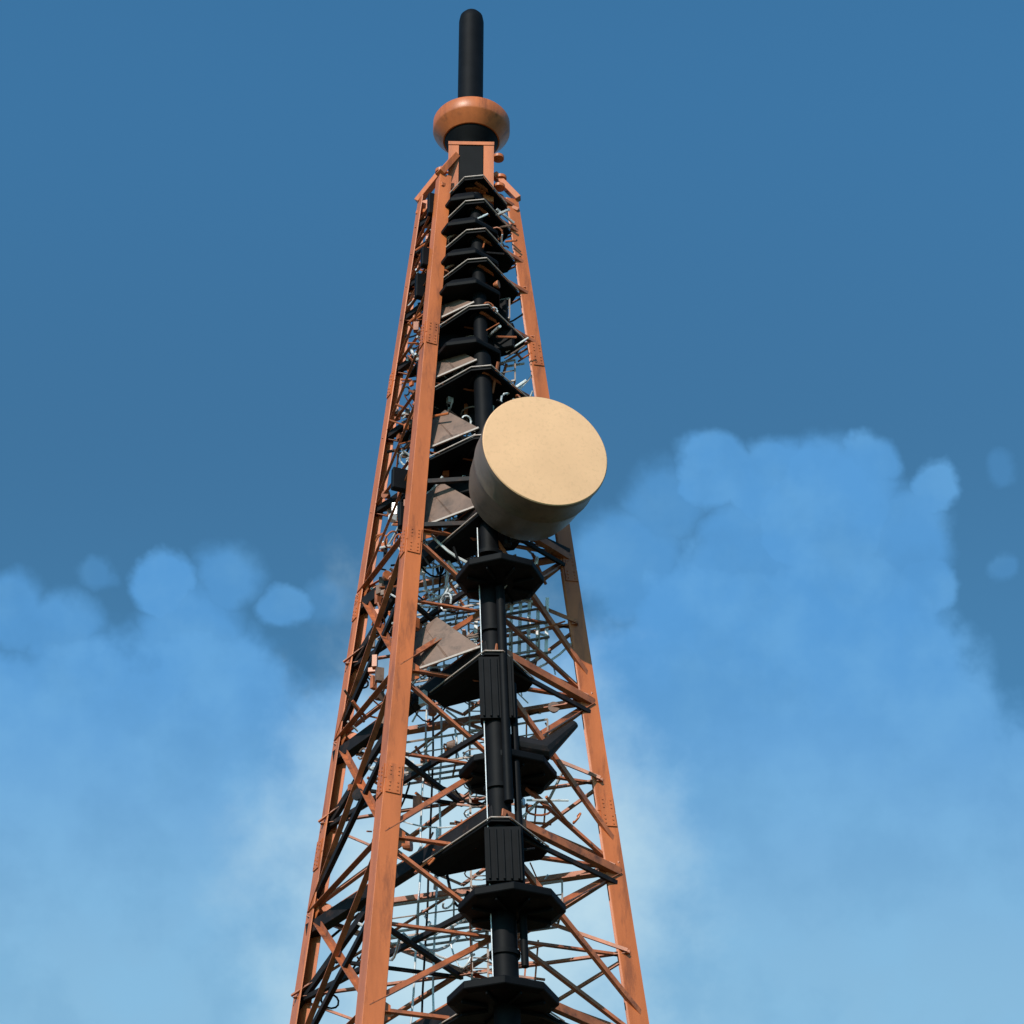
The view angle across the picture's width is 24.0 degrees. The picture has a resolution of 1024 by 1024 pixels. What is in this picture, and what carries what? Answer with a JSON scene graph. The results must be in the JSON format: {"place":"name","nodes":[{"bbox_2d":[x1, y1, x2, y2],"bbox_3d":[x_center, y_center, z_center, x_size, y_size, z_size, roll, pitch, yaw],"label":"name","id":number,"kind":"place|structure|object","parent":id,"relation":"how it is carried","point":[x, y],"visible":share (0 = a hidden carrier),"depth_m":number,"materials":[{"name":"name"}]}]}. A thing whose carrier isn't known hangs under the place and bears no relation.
{"place":"outdoors","nodes":[
{"label":"outdoors","id":0,"kind":"place"},
{"bbox_2d":[413,300,477,666],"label":"gusset panels","id":1,"kind":"object","parent":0,"point":[443,500],"visible":0.73,"depth_m":70.75,"materials":[{"name":"beige metal"}]},
{"bbox_2d":[445,123,497,196],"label":"head feeder housing","id":2,"kind":"object","parent":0,"point":[471,160],"visible":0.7,"depth_m":79.96,"materials":[{"name":"black metal"}]},
{"bbox_2d":[419,175,564,1023],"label":"platform edge trim","id":3,"kind":"structure","parent":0,"point":[466,306],"depth_m":72.05,"materials":[{"name":"metal"}]},
{"bbox_2d":[0,0,1023,1023],"label":"sky","id":4,"kind":"structure","parent":0,"point":[775,248],"materials":[{"name":"blue"}]},
{"label":"ground","id":5,"kind":"structure","parent":0,"visible":0},
{"bbox_2d":[293,183,617,1023],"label":"outrigger beams","id":6,"kind":"structure","parent":5,"relation":"on","point":[335,915],"depth_m":67.14,"materials":[{"name":"metal"}]},
{"bbox_2d":[387,311,522,1011],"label":"coax cables","id":7,"kind":"object","parent":6,"relation":"attached to","point":[440,574],"visible":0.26,"depth_m":68.08,"materials":[{"name":"black rubber"}]},
{"bbox_2d":[335,236,580,963],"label":"orange brackets","id":8,"kind":"object","parent":6,"relation":"attached to","point":[372,668],"visible":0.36,"depth_m":71.62,"materials":[{"name":"metal"}]},
{"bbox_2d":[358,269,571,1023],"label":"light cables","id":9,"kind":"object","parent":6,"relation":"attached to","point":[536,803],"visible":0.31,"depth_m":68.65,"materials":[{"name":"metal"}]},
{"bbox_2d":[307,182,621,1023],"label":"ring beams","id":10,"kind":"structure","parent":5,"relation":"on","point":[585,856],"depth_m":67.54,"materials":[{"name":"metal"}]},
{"bbox_2d":[320,220,577,1008],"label":"dark equipment","id":11,"kind":"object","parent":10,"relation":"attached to","point":[549,746],"visible":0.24,"depth_m":65.92,"materials":[{"name":"paint"}]},
{"bbox_2d":[343,224,559,873],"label":"weathered boxes","id":12,"kind":"object","parent":10,"relation":"on","point":[379,674],"visible":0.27,"depth_m":69.93,"materials":[{"name":"brown metal"}]},
{"bbox_2d":[391,192,514,534],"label":"sector panels","id":13,"kind":"object","parent":10,"relation":"attached to","point":[398,482],"visible":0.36,"depth_m":74.87,"materials":[{"name":"black metal"}]},
{"bbox_2d":[347,208,568,908],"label":"clamps and pipes","id":14,"kind":"object","parent":10,"relation":"attached to","point":[395,514],"visible":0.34,"depth_m":70.17,"materials":[{"name":"metal"}]},
{"bbox_2d":[313,193,605,1021],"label":"gusset plates","id":15,"kind":"object","parent":10,"relation":"attached to","point":[426,535],"visible":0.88,"depth_m":67.54,"materials":[{"name":"brown metal"}]},
{"bbox_2d":[348,227,572,980],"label":"painted standoffs","id":16,"kind":"object","parent":10,"relation":"attached to","point":[417,799],"visible":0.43,"depth_m":69.90,"materials":[{"name":"paint"}]},
{"bbox_2d":[291,216,640,1023],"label":"cross braces","id":17,"kind":"object","parent":10,"relation":"attached to","point":[569,900],"visible":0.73,"depth_m":66.49,"materials":[{"name":"paint"}]},
{"bbox_2d":[390,297,562,949],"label":"service gratings and rails","id":18,"kind":"object","parent":17,"relation":"attached to","point":[454,770],"visible":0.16,"depth_m":68.41,"materials":[{"name":"metal"}]},
{"bbox_2d":[290,174,648,1023],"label":"legs","id":19,"kind":"object","parent":5,"relation":"on","point":[374,966],"visible":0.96,"depth_m":68.39,"materials":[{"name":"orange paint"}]},
{"bbox_2d":[312,320,616,871],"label":"splice plates and bolts","id":20,"kind":"object","parent":19,"relation":"attached to","point":[394,778],"visible":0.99,"depth_m":69.62,"materials":[{"name":"orange paint"}]},
{"bbox_2d":[414,152,520,214],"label":"head struts","id":21,"kind":"object","parent":19,"relation":"on","point":[509,190],"visible":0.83,"depth_m":79.42,"materials":[{"name":"orange metal"}]},
{"bbox_2d":[433,96,509,203],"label":"head collar","id":22,"kind":"object","parent":19,"relation":"on","point":[488,113],"visible":0.59,"depth_m":79.98,"materials":[{"name":"orange metal"}]},
{"bbox_2d":[458,9,483,97],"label":"cylindrical mast antenna","id":23,"kind":"object","parent":22,"relation":"on","point":[470,53],"visible":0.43,"depth_m":82.52,"materials":[{"name":"black metal"}]},
{"bbox_2d":[398,177,561,1023],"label":"platform plates","id":24,"kind":"object","parent":5,"relation":"on","point":[462,854],"visible":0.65,"depth_m":72.24,"materials":[{"name":"black metal"}]},
{"bbox_2d":[437,192,500,378],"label":"antenna canopies","id":25,"kind":"object","parent":24,"relation":"attached to","point":[465,289],"visible":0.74,"depth_m":75.67,"materials":[{"name":"black metal"}]},
{"bbox_2d":[460,335,491,979],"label":"climbing ladder","id":26,"kind":"object","parent":24,"relation":"attached to","point":[469,750],"visible":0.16,"depth_m":67.53,"materials":[{"name":"metal"}]},
{"bbox_2d":[417,213,548,935],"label":"radio units","id":27,"kind":"object","parent":24,"relation":"on","point":[422,703],"visible":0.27,"depth_m":69.90,"materials":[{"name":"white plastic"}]},
{"bbox_2d":[469,192,528,1023],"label":"feeder column","id":28,"kind":"structure","parent":24,"relation":"attached to","point":[504,852],"depth_m":65.01,"materials":[{"name":"black metal"}]},
{"bbox_2d":[477,528,493,976],"bbox_3d":[-0.732,6.258,64.984,0.029,14.703,1.209,16,-37,-22],"label":"column edge pipe","id":29,"kind":"object","parent":28,"relation":"attached to","point":[485,756],"depth_m":64.64,"materials":[{"name":"metal"}]},
{"bbox_2d":[447,552,565,1023],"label":"hexagonal platforms","id":30,"kind":"object","parent":24,"relation":"on","point":[478,1000],"visible":0.82,"depth_m":61.86,"materials":[{"name":"black metal"}]},
{"bbox_2d":[424,397,606,551],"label":"microwave dish antenna","id":31,"kind":"object","parent":24,"relation":"attached to","point":[538,470],"visible":1,"depth_m":68.47,"materials":[{"name":"paint"}]}
]}

